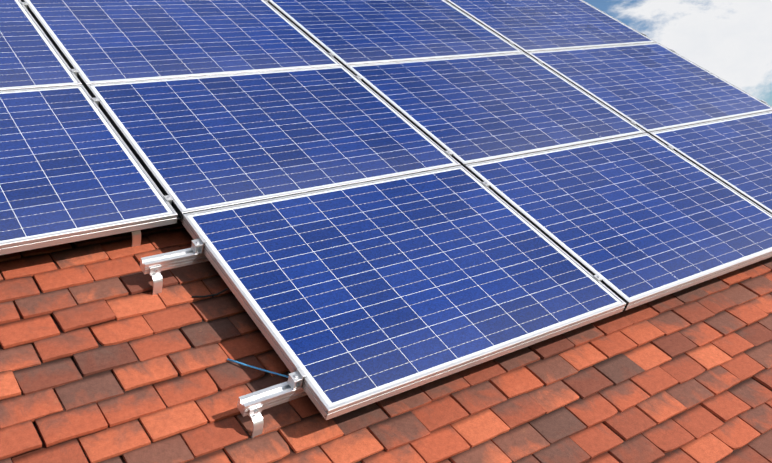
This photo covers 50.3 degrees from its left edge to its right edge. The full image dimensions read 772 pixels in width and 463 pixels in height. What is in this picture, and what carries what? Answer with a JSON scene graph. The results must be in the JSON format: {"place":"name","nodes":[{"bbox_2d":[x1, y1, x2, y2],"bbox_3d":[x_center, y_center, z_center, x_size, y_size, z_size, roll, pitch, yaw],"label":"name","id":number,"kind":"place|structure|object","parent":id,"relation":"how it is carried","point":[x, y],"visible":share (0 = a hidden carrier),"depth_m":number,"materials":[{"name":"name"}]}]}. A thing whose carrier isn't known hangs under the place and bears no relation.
{"place":"outdoors","nodes":[
{"label":"outdoors","id":0,"kind":"place"},
{"bbox_2d":[583,0,771,105],"label":"sky","id":1,"kind":"structure","parent":0,"point":[731,40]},
{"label":"house walls","id":2,"kind":"object","parent":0,"visible":0},
{"bbox_3d":[-1.256,0.236,2.642,9.145,7.050,0.056,-13,-48,-35],"label":"roof","id":3,"kind":"object","parent":2,"relation":"on","visible":0},
{"bbox_2d":[0,220,771,462],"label":"roof tiles","id":4,"kind":"object","parent":3,"relation":"on","point":[106,356],"visible":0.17,"depth_m":2.63,"materials":[{"name":"tile"}]},
{"bbox_2d":[131,230,263,437],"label":"roof hooks","id":5,"kind":"object","parent":4,"relation":"attached to","point":[257,421],"visible":0.12,"depth_m":2.72,"materials":[{"name":"silver metal"}]},
{"bbox_2d":[140,248,306,416],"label":"mounting rails","id":6,"kind":"object","parent":5,"relation":"on","point":[274,395],"visible":0.19,"depth_m":2.40,"materials":[{"name":"metal"}]},
{"bbox_2d":[0,0,81,90],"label":"solar panel","id":7,"kind":"object","parent":6,"relation":"on","point":[31,57],"visible":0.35,"depth_m":3.59,"materials":[{"name":"glass"}]},
{"bbox_2d":[0,85,177,254],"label":"solar panel","id":8,"kind":"object","parent":6,"relation":"on","point":[72,169],"visible":0.98,"depth_m":2.94,"materials":[{"name":"glass"}]},
{"bbox_2d":[21,0,341,88],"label":"solar panel","id":9,"kind":"object","parent":6,"relation":"on","point":[100,41],"visible":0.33,"depth_m":4.08,"materials":[{"name":"glass"}]},
{"bbox_2d":[86,65,460,221],"bbox_3d":[-0.474,-0.446,3.581,1.315,0.990,0.040,-13,-48,-35],"label":"solar panel","id":10,"kind":"object","parent":6,"relation":"on","point":[199,143],"visible":0.83,"depth_m":3.49,"materials":[{"name":"glass"}]},
{"bbox_2d":[24,2,671,413],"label":"bolts","id":11,"kind":"object","parent":6,"relation":"attached to","point":[198,240],"visible":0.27,"depth_m":2.79,"materials":[{"name":"silver metal"}]},
{"bbox_2d":[21,0,767,415],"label":"panel clamps","id":12,"kind":"object","parent":6,"relation":"attached to","point":[293,382],"visible":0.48,"depth_m":2.78,"materials":[{"name":"metal"}]},
{"bbox_2d":[79,80,625,308],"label":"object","id":13,"kind":"object","parent":12,"relation":"attached to","point":[178,218],"visible":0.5,"depth_m":3.05,"materials":[{"name":"black"}]},
{"bbox_2d":[268,0,522,66],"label":"solar panel","id":14,"kind":"object","parent":6,"relation":"on","point":[349,32],"visible":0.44,"depth_m":4.83,"materials":[{"name":"glass"}]},
{"bbox_2d":[182,165,625,419],"bbox_3d":[0.084,0.118,2.978,1.315,0.990,0.040,-13,-48,-35],"label":"solar panel","id":15,"kind":"object","parent":6,"relation":"on","point":[352,297],"visible":0.98,"depth_m":2.87,"materials":[{"name":"glass"}]},
{"bbox_2d":[345,52,645,166],"bbox_3d":[0.589,-0.681,4.344,1.315,0.990,0.040,-13,-48,-35],"label":"solar panel","id":16,"kind":"object","parent":6,"relation":"on","point":[464,110],"visible":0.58,"depth_m":4.27,"materials":[{"name":"glass"}]},
{"bbox_2d":[446,0,655,52],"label":"solar panel","id":17,"kind":"object","parent":6,"relation":"on","point":[525,26],"visible":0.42,"depth_m":5.59,"materials":[{"name":"glass"}]},
{"bbox_2d":[464,133,771,309],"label":"solar panel","id":18,"kind":"object","parent":6,"relation":"on","point":[632,221],"visible":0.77,"depth_m":3.64,"materials":[{"name":"glass"}]},
{"bbox_2d":[526,42,771,132],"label":"solar panel","id":19,"kind":"object","parent":6,"relation":"on","point":[650,87],"visible":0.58,"depth_m":5.04,"materials":[{"name":"glass"}]},
{"bbox_2d":[648,111,771,213],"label":"solar panel","id":20,"kind":"object","parent":6,"relation":"on","point":[735,153],"visible":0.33,"depth_m":4.43,"materials":[{"name":"glass"}]},
{"bbox_2d":[192,287,228,297],"bbox_3d":[-0.452,0.157,2.874,0.477,0.062,0.066,-13,42,-35],"label":"cable","id":21,"kind":"object","parent":4,"relation":"on","point":[210,295],"visible":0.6,"depth_m":2.77,"materials":[{"name":"black plastic"}]},
{"bbox_2d":[227,358,288,377],"bbox_3d":[-0.161,0.399,2.612,0.598,0.086,0.310,-13,42,-35],"label":"cable","id":22,"kind":"object","parent":4,"relation":"on","point":[275,373],"visible":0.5,"depth_m":2.52,"materials":[{"name":"blue plastic"}]}
]}

